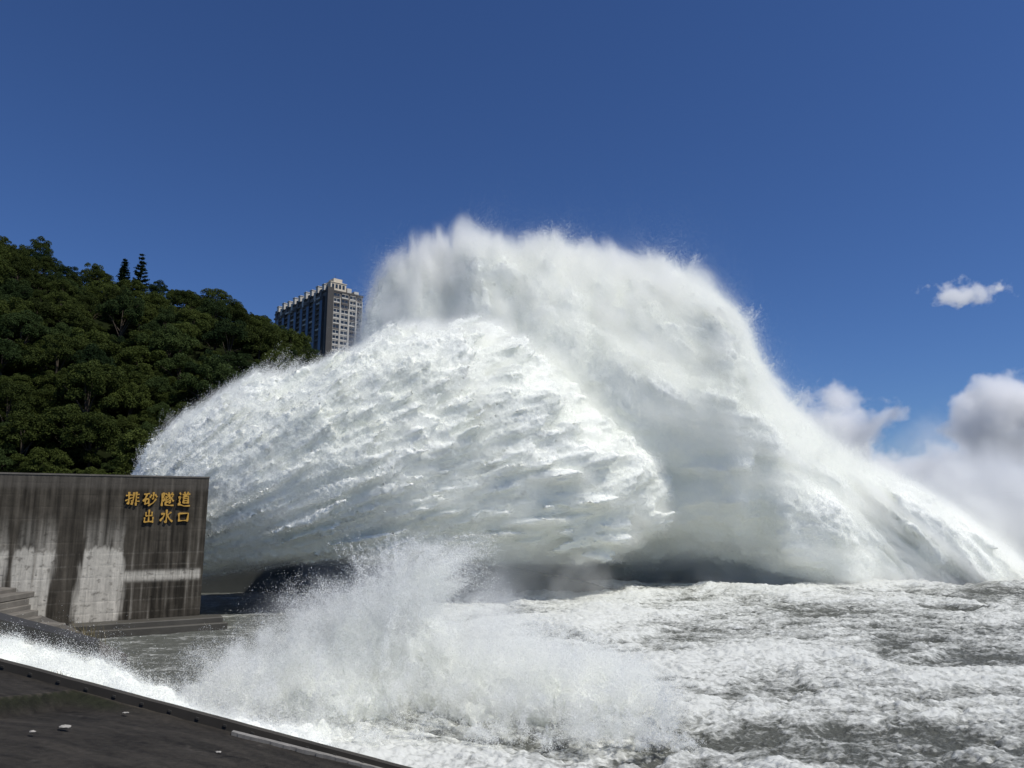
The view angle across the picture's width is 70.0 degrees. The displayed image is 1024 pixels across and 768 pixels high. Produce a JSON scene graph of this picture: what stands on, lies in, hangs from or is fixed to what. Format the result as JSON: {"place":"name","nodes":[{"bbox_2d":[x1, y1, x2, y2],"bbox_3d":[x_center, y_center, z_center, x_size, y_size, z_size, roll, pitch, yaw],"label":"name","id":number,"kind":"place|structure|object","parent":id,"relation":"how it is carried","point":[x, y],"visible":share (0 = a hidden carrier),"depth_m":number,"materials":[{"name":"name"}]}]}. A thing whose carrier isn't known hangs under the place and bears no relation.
{"place":"outdoors","nodes":[
{"label":"outdoors","id":0,"kind":"place"},
{"bbox_2d":[0,639,352,743],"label":"chute water","id":1,"kind":"structure","parent":0,"point":[245,719],"depth_m":26.05,"materials":[{"name":"liquid"}]},
{"bbox_2d":[0,610,374,748],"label":"chute spray","id":2,"kind":"object","parent":1,"relation":"on","point":[5,641],"visible":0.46,"depth_m":25.26,"materials":[{"name":"liquid"}]},
{"bbox_2d":[0,274,360,562],"bbox_3d":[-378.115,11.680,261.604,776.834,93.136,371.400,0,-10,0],"label":"hill terrain","id":3,"kind":"structure","parent":0,"point":[105,454],"depth_m":138.12,"materials":[{"name":"plant"}]},
{"bbox_2d":[0,257,16,290],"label":"broadleaf tree","id":4,"kind":"object","parent":3,"relation":"on","point":[4,267],"visible":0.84,"depth_m":169.46,"materials":[{"name":"green plant"}]},
{"bbox_2d":[0,448,16,471],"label":"broadleaf tree","id":5,"kind":"object","parent":3,"relation":"on","point":[8,467],"visible":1,"depth_m":107.12,"materials":[{"name":"green plant"}]},
{"bbox_2d":[0,443,17,460],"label":"shrub","id":6,"kind":"object","parent":3,"relation":"on","point":[8,451],"visible":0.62,"depth_m":110.97,"materials":[{"name":"green plant"}]},
{"bbox_2d":[0,280,33,309],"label":"broadleaf tree","id":7,"kind":"object","parent":3,"relation":"on","point":[22,293],"visible":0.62,"depth_m":166.24,"materials":[{"name":"green plant"}]},
{"bbox_2d":[0,373,34,386],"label":"broadleaf tree","id":8,"kind":"object","parent":3,"relation":"on","point":[17,379],"visible":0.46,"depth_m":127.18,"materials":[{"name":"green plant"}]},
{"bbox_2d":[0,380,35,421],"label":"broadleaf tree","id":9,"kind":"object","parent":3,"relation":"on","point":[8,391],"visible":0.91,"depth_m":118.61,"materials":[{"name":"green plant"}]},
{"bbox_2d":[0,338,37,376],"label":"broadleaf tree","id":10,"kind":"object","parent":3,"relation":"on","point":[10,350],"visible":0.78,"depth_m":134.37,"materials":[{"name":"green plant"}]},
{"bbox_2d":[6,257,38,280],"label":"broadleaf tree","id":11,"kind":"object","parent":3,"relation":"on","point":[25,271],"visible":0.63,"depth_m":185.67,"materials":[{"name":"green plant"}]},
{"bbox_2d":[9,251,35,277],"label":"broadleaf tree","id":12,"kind":"object","parent":3,"relation":"on","point":[23,257],"visible":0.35,"depth_m":192.59,"materials":[{"name":"green plant"}]},
{"bbox_2d":[0,297,47,330],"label":"broadleaf tree","id":13,"kind":"object","parent":3,"relation":"on","point":[16,306],"visible":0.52,"depth_m":150.81,"materials":[{"name":"green plant"}]},
{"bbox_2d":[0,310,52,352],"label":"broadleaf tree","id":14,"kind":"object","parent":3,"relation":"on","point":[18,320],"visible":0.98,"depth_m":144.39,"materials":[{"name":"green plant"}]},
{"bbox_2d":[0,411,57,465],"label":"broadleaf tree","id":15,"kind":"object","parent":3,"relation":"on","point":[24,426],"visible":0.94,"depth_m":112.53,"materials":[{"name":"green plant"}]},
{"bbox_2d":[10,451,48,472],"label":"shrub","id":16,"kind":"object","parent":3,"relation":"on","point":[21,458],"visible":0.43,"depth_m":108.06,"materials":[{"name":"green plant"}]},
{"bbox_2d":[18,236,53,256],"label":"broadleaf tree","id":17,"kind":"object","parent":3,"relation":"on","point":[36,245],"visible":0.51,"depth_m":213.59,"materials":[{"name":"green plant"}]},
{"bbox_2d":[18,273,56,291],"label":"broadleaf tree","id":18,"kind":"object","parent":3,"relation":"on","point":[39,282],"visible":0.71,"depth_m":180.96,"materials":[{"name":"green plant"}]},
{"bbox_2d":[21,297,58,324],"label":"broadleaf tree","id":19,"kind":"object","parent":3,"relation":"on","point":[44,307],"visible":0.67,"depth_m":157.47,"materials":[{"name":"green plant"}]},
{"bbox_2d":[29,249,59,273],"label":"broadleaf tree","id":20,"kind":"object","parent":3,"relation":"on","point":[39,255],"visible":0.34,"depth_m":207.77,"materials":[{"name":"green plant"}]},
{"bbox_2d":[33,256,57,276],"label":"broadleaf tree","id":21,"kind":"object","parent":3,"relation":"on","point":[45,263],"visible":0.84,"depth_m":198.96,"materials":[{"name":"green plant"}]},
{"bbox_2d":[19,447,73,473],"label":"broadleaf tree","id":22,"kind":"object","parent":3,"relation":"on","point":[55,457],"visible":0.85,"depth_m":108.03,"materials":[{"name":"green plant"}]},
{"bbox_2d":[30,389,70,412],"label":"broadleaf tree","id":23,"kind":"object","parent":3,"relation":"on","point":[43,400],"visible":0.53,"depth_m":123.53,"materials":[{"name":"green plant"}]},
{"bbox_2d":[34,368,66,400],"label":"broadleaf tree","id":24,"kind":"object","parent":3,"relation":"on","point":[46,381],"visible":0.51,"depth_m":129.40,"materials":[{"name":"green plant"}]},
{"bbox_2d":[19,333,83,373],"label":"broadleaf tree","id":25,"kind":"object","parent":3,"relation":"on","point":[33,357],"visible":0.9,"depth_m":134.78,"materials":[{"name":"green plant"}]},
{"bbox_2d":[42,290,76,305],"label":"broadleaf tree","id":26,"kind":"object","parent":3,"relation":"on","point":[62,295],"visible":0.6,"depth_m":167.17,"materials":[{"name":"green plant"}]},
{"bbox_2d":[45,279,78,301],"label":"broadleaf tree","id":27,"kind":"object","parent":3,"relation":"on","point":[68,287],"visible":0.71,"depth_m":179.67,"materials":[{"name":"green plant"}]},
{"bbox_2d":[41,322,85,339],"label":"broadleaf tree","id":28,"kind":"object","parent":3,"relation":"on","point":[64,328],"visible":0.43,"depth_m":148.56,"materials":[{"name":"green plant"}]},
{"bbox_2d":[52,265,84,281],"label":"broadleaf tree","id":29,"kind":"object","parent":3,"relation":"on","point":[64,270],"visible":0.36,"depth_m":208.62,"materials":[{"name":"green plant"}]},
{"bbox_2d":[29,403,108,449],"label":"broadleaf tree","id":30,"kind":"object","parent":3,"relation":"on","point":[70,413],"visible":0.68,"depth_m":114.27,"materials":[{"name":"green plant"}]},
{"bbox_2d":[48,301,93,321],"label":"broadleaf tree","id":31,"kind":"object","parent":3,"relation":"on","point":[62,308],"visible":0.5,"depth_m":162.90,"materials":[{"name":"green plant"}]},
{"bbox_2d":[59,305,95,333],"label":"broadleaf tree","id":32,"kind":"object","parent":3,"relation":"on","point":[72,318],"visible":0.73,"depth_m":155.86,"materials":[{"name":"green plant"}]},
{"bbox_2d":[67,447,104,465],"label":"shrub","id":33,"kind":"object","parent":3,"relation":"on","point":[78,452],"visible":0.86,"depth_m":113.21,"materials":[{"name":"green plant"}]},
{"bbox_2d":[55,412,122,467],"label":"broadleaf tree","id":34,"kind":"object","parent":3,"relation":"on","point":[72,436],"visible":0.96,"depth_m":113.42,"materials":[{"name":"green plant"}]},
{"bbox_2d":[52,359,126,412],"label":"broadleaf tree","id":35,"kind":"object","parent":3,"relation":"on","point":[92,370],"visible":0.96,"depth_m":123.73,"materials":[{"name":"green plant"}]},
{"bbox_2d":[75,295,103,319],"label":"broadleaf tree","id":36,"kind":"object","parent":3,"relation":"on","point":[90,300],"visible":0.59,"depth_m":171.08,"materials":[{"name":"green plant"}]},
{"bbox_2d":[69,327,109,341],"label":"broadleaf tree","id":37,"kind":"object","parent":3,"relation":"on","point":[90,334],"visible":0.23,"depth_m":148.22,"materials":[{"name":"green plant"}]},
{"bbox_2d":[66,343,116,373],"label":"broadleaf tree","id":38,"kind":"object","parent":3,"relation":"on","point":[88,354],"visible":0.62,"depth_m":136.53,"materials":[{"name":"green plant"}]},
{"bbox_2d":[67,332,128,365],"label":"broadleaf tree","id":39,"kind":"object","parent":3,"relation":"on","point":[108,347],"visible":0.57,"depth_m":143.36,"materials":[{"name":"green plant"}]},
{"bbox_2d":[80,268,115,285],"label":"broadleaf tree","id":40,"kind":"object","parent":3,"relation":"on","point":[98,273],"visible":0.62,"depth_m":204.81,"materials":[{"name":"green plant"}]},
{"bbox_2d":[88,285,114,303],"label":"broadleaf tree","id":41,"kind":"object","parent":3,"relation":"on","point":[101,297],"visible":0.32,"depth_m":184.10,"materials":[{"name":"green plant"}]},
{"bbox_2d":[84,278,119,303],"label":"broadleaf tree","id":42,"kind":"object","parent":3,"relation":"on","point":[101,283],"visible":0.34,"depth_m":191.27,"materials":[{"name":"green plant"}]},
{"bbox_2d":[94,289,144,341],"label":"broadleaf tree","id":43,"kind":"object","parent":3,"relation":"on","point":[134,311],"visible":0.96,"depth_m":168.44,"materials":[{"name":"green plant"}]},
{"bbox_2d":[104,286,134,306],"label":"broadleaf tree","id":44,"kind":"object","parent":3,"relation":"on","point":[116,292],"visible":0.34,"depth_m":181.95,"materials":[{"name":"green plant"}]},
{"bbox_2d":[109,461,136,474],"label":"broadleaf tree","id":45,"kind":"object","parent":3,"relation":"on","point":[122,468],"visible":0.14,"depth_m":106.38,"materials":[{"name":"green plant"}]},
{"bbox_2d":[116,258,130,287],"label":"conifer","id":46,"kind":"object","parent":3,"relation":"on","point":[123,274],"visible":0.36,"depth_m":211.58,"materials":[{"name":"green plant"}]},
{"bbox_2d":[107,306,139,335],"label":"broadleaf tree","id":47,"kind":"object","parent":3,"relation":"on","point":[116,320],"visible":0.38,"depth_m":173.25,"materials":[{"name":"green plant"}]},
{"bbox_2d":[100,364,150,387],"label":"broadleaf tree","id":48,"kind":"object","parent":3,"relation":"on","point":[139,381],"visible":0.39,"depth_m":135.48,"materials":[{"name":"green plant"}]},
{"bbox_2d":[112,414,141,433],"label":"broadleaf tree","id":49,"kind":"object","parent":3,"relation":"on","point":[126,422],"visible":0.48,"depth_m":121.70,"materials":[{"name":"green plant"}]},
{"bbox_2d":[106,382,151,419],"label":"broadleaf tree","id":50,"kind":"object","parent":3,"relation":"on","point":[139,394],"visible":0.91,"depth_m":128.01,"materials":[{"name":"green plant"}]},
{"bbox_2d":[118,279,148,292],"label":"broadleaf tree","id":51,"kind":"object","parent":3,"relation":"on","point":[129,284],"visible":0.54,"depth_m":207.58,"materials":[{"name":"green plant"}]},
{"bbox_2d":[105,427,163,466],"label":"broadleaf tree","id":52,"kind":"object","parent":3,"relation":"on","point":[133,440],"visible":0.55,"depth_m":99.29,"materials":[{"name":"green plant"}]},
{"bbox_2d":[129,253,150,294],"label":"conifer","id":53,"kind":"object","parent":3,"relation":"on","point":[141,269],"visible":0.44,"depth_m":211.41,"materials":[{"name":"green plant"}]},
{"bbox_2d":[115,345,168,370],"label":"broadleaf tree","id":54,"kind":"object","parent":3,"relation":"on","point":[139,352],"visible":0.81,"depth_m":145.09,"materials":[{"name":"green plant"}]},
{"bbox_2d":[120,329,165,353],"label":"broadleaf tree","id":55,"kind":"object","parent":3,"relation":"on","point":[131,342],"visible":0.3,"depth_m":156.12,"materials":[{"name":"green plant"}]},
{"bbox_2d":[126,421,160,442],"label":"broadleaf tree","id":56,"kind":"object","parent":3,"relation":"on","point":[147,426],"visible":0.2,"depth_m":118.74,"materials":[{"name":"green plant"}]},
{"bbox_2d":[127,410,161,424],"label":"shrub","id":57,"kind":"object","parent":3,"relation":"on","point":[139,420],"visible":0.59,"depth_m":126.45,"materials":[{"name":"green plant"}]},
{"bbox_2d":[137,309,158,330],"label":"broadleaf tree","id":58,"kind":"object","parent":3,"relation":"on","point":[147,316],"visible":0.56,"depth_m":174.99,"materials":[{"name":"green plant"}]},
{"bbox_2d":[133,290,171,309],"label":"broadleaf tree","id":59,"kind":"object","parent":3,"relation":"on","point":[157,300],"visible":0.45,"depth_m":189.86,"materials":[{"name":"green plant"}]},
{"bbox_2d":[140,402,171,428],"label":"broadleaf tree","id":60,"kind":"object","parent":3,"relation":"on","point":[164,409],"visible":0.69,"depth_m":127.83,"materials":[{"name":"green plant"}]},
{"bbox_2d":[148,280,169,295],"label":"broadleaf tree","id":61,"kind":"object","parent":3,"relation":"on","point":[158,287],"visible":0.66,"depth_m":214.61,"materials":[{"name":"green plant"}]},
{"bbox_2d":[141,376,178,400],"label":"broadleaf tree","id":62,"kind":"object","parent":3,"relation":"on","point":[162,385],"visible":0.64,"depth_m":135.96,"materials":[{"name":"green plant"}]},
{"bbox_2d":[150,392,180,407],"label":"shrub","id":63,"kind":"object","parent":3,"relation":"on","point":[169,399],"visible":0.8,"depth_m":134.31,"materials":[{"name":"green plant"}]},
{"bbox_2d":[135,323,199,357],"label":"broadleaf tree","id":64,"kind":"object","parent":3,"relation":"on","point":[172,337],"visible":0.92,"depth_m":151.69,"materials":[{"name":"green plant"}]},
{"bbox_2d":[153,305,181,327],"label":"broadleaf tree","id":65,"kind":"object","parent":3,"relation":"on","point":[165,316],"visible":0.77,"depth_m":172.44,"materials":[{"name":"green plant"}]},
{"bbox_2d":[153,353,205,387],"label":"broadleaf tree","id":66,"kind":"object","parent":3,"relation":"on","point":[175,364],"visible":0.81,"depth_m":145.22,"materials":[{"name":"green plant"}]},
{"bbox_2d":[162,402,204,429],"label":"broadleaf tree","id":67,"kind":"object","parent":3,"relation":"on","point":[183,405],"visible":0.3,"depth_m":120.92,"materials":[{"name":"green plant"}]},
{"bbox_2d":[170,321,202,357],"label":"broadleaf tree","id":68,"kind":"object","parent":3,"relation":"on","point":[185,327],"visible":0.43,"depth_m":159.97,"materials":[{"name":"green plant"}]},
{"bbox_2d":[170,290,203,312],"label":"broadleaf tree","id":69,"kind":"object","parent":3,"relation":"on","point":[180,301],"visible":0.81,"depth_m":197.92,"materials":[{"name":"green plant"}]},
{"bbox_2d":[175,387,208,403],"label":"shrub","id":70,"kind":"object","parent":3,"relation":"on","point":[183,394],"visible":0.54,"depth_m":136.72,"materials":[{"name":"green plant"}]},
{"bbox_2d":[175,305,211,333],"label":"broadleaf tree","id":71,"kind":"object","parent":3,"relation":"on","point":[192,315],"visible":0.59,"depth_m":174.75,"materials":[{"name":"green plant"}]},
{"bbox_2d":[183,349,227,380],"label":"broadleaf tree","id":72,"kind":"object","parent":3,"relation":"on","point":[203,358],"visible":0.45,"depth_m":144.71,"materials":[{"name":"green plant"}]},
{"bbox_2d":[172,355,243,401],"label":"broadleaf tree","id":73,"kind":"object","parent":3,"relation":"on","point":[194,384],"visible":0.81,"depth_m":134.12,"materials":[{"name":"green plant"}]},
{"bbox_2d":[196,298,231,329],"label":"broadleaf tree","id":74,"kind":"object","parent":3,"relation":"on","point":[208,305],"visible":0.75,"depth_m":183.93,"materials":[{"name":"green plant"}]},
{"bbox_2d":[194,318,237,350],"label":"broadleaf tree","id":75,"kind":"object","parent":3,"relation":"on","point":[205,326],"visible":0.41,"depth_m":166.59,"materials":[{"name":"green plant"}]},
{"bbox_2d":[199,288,232,303],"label":"broadleaf tree","id":76,"kind":"object","parent":3,"relation":"on","point":[216,294],"visible":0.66,"depth_m":213.22,"materials":[{"name":"green plant"}]},
{"bbox_2d":[202,318,254,360],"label":"broadleaf tree","id":77,"kind":"object","parent":3,"relation":"on","point":[214,336],"visible":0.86,"depth_m":163.90,"materials":[{"name":"green plant"}]},
{"bbox_2d":[222,306,250,325],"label":"broadleaf tree","id":78,"kind":"object","parent":3,"relation":"on","point":[239,313],"visible":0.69,"depth_m":188.44,"materials":[{"name":"green plant"}]},
{"bbox_2d":[222,351,259,373],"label":"broadleaf tree","id":79,"kind":"object","parent":3,"relation":"on","point":[242,362],"visible":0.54,"depth_m":153.78,"materials":[{"name":"green plant"}]},
{"bbox_2d":[236,325,283,360],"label":"broadleaf tree","id":80,"kind":"object","parent":3,"relation":"on","point":[271,342],"visible":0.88,"depth_m":165.71,"materials":[{"name":"green plant"}]},
{"bbox_2d":[258,320,288,345],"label":"broadleaf tree","id":81,"kind":"object","parent":3,"relation":"on","point":[282,332],"visible":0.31,"depth_m":184.02,"materials":[{"name":"green plant"}]},
{"bbox_2d":[260,348,300,377],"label":"broadleaf tree","id":82,"kind":"object","parent":3,"relation":"on","point":[275,354],"visible":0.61,"depth_m":151.69,"materials":[{"name":"green plant"}]},
{"bbox_2d":[278,344,307,365],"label":"broadleaf tree","id":83,"kind":"object","parent":3,"relation":"on","point":[299,354],"visible":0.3,"depth_m":173.78,"materials":[{"name":"green plant"}]},
{"bbox_2d":[282,328,312,352],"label":"broadleaf tree","id":84,"kind":"object","parent":3,"relation":"on","point":[298,339],"visible":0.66,"depth_m":193.13,"materials":[{"name":"green plant"}]},
{"bbox_2d":[0,670,361,767],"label":"bank","id":85,"kind":"structure","parent":0,"point":[102,732],"depth_m":20.53,"materials":[{"name":"concrete"}]},
{"bbox_2d":[0,658,411,767],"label":"chute parapet","id":86,"kind":"structure","parent":85,"relation":"on","point":[163,707],"depth_m":22.80,"materials":[{"name":"concrete"}]},
{"bbox_2d":[231,730,380,767],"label":"kerb","id":87,"kind":"structure","parent":85,"relation":"on","point":[303,750],"depth_m":22.66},
{"bbox_2d":[133,316,674,574],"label":"jet water","id":88,"kind":"structure","parent":0,"point":[347,436],"depth_m":73.66,"materials":[{"name":"liquid"}]},
{"bbox_2d":[131,303,694,577],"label":"jet spray","id":89,"kind":"object","parent":88,"relation":"on","point":[558,541],"visible":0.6,"depth_m":74.44,"materials":[{"name":"liquid"}]},
{"bbox_2d":[0,0,1023,512],"label":"sky","id":90,"kind":"structure","parent":0,"point":[866,157],"materials":[{"name":"blue"}]},
{"bbox_2d":[100,513,1023,767],"bbox_3d":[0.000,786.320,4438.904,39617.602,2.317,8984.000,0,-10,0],"label":"river water","id":91,"kind":"structure","parent":0,"point":[909,673],"depth_m":45.40,"materials":[{"name":"liquid"}]},
{"bbox_2d":[0,612,99,660],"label":"divider wall","id":92,"kind":"structure","parent":91,"relation":"in","point":[38,630],"depth_m":26.85,"materials":[{"name":"concrete"}]},
{"bbox_2d":[40,615,127,668],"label":"concrete ramp","id":93,"kind":"structure","parent":91,"relation":"in","point":[101,646],"depth_m":44.74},
{"bbox_2d":[0,587,64,628],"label":"stairs","id":94,"kind":"structure","parent":93,"relation":"on","point":[13,602],"depth_m":49.46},
{"bbox_2d":[0,472,209,625],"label":"concrete wall","id":95,"kind":"structure","parent":91,"relation":"in","point":[82,548],"depth_m":58.96,"materials":[{"name":"grey concrete"}]},
{"bbox_2d":[68,614,227,638],"bbox_3d":[-29.188,20.368,58.225,11.900,2.950,2.520,5,-11,-29],"label":"foundation ledge","id":96,"kind":"object","parent":91,"relation":"in","point":[150,626],"visible":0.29,"depth_m":57.97,"materials":[{"name":"concrete"}]},
{"bbox_2d":[201,561,613,592],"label":"training wall","id":97,"kind":"structure","parent":91,"relation":"in","point":[262,580],"depth_m":87.28,"materials":[{"name":"concrete"}]},
{"bbox_2d":[189,593,643,729],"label":"splash water","id":98,"kind":"structure","parent":91,"relation":"on","point":[542,719],"depth_m":35.59,"materials":[{"name":"liquid"}]},
{"bbox_2d":[155,515,704,757],"bbox_3d":[-5.076,11.405,37.209,27.581,9.324,18.105,0,-10,0],"label":"splash spray","id":99,"kind":"object","parent":98,"relation":"on","point":[422,586],"visible":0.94,"depth_m":34.45,"materials":[{"name":"liquid"}]},
{"bbox_2d":[359,245,1023,584],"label":"water jet","id":100,"kind":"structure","parent":91,"relation":"on","point":[782,518],"depth_m":91.05},
{"bbox_2d":[133,209,910,539],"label":"crest spray","id":101,"kind":"object","parent":100,"relation":"on","point":[743,329],"visible":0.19,"depth_m":91.76,"materials":[{"name":"liquid"}]},
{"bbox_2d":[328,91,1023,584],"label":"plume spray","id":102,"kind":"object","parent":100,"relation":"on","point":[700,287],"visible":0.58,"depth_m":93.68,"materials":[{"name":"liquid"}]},
{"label":"far hill","id":103,"kind":"structure","parent":0,"visible":0},
{"bbox_2d":[274,275,363,362],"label":"apartment building","id":104,"kind":"structure","parent":103,"relation":"on","point":[319,315],"depth_m":420.94,"materials":[{"name":"concrete"}]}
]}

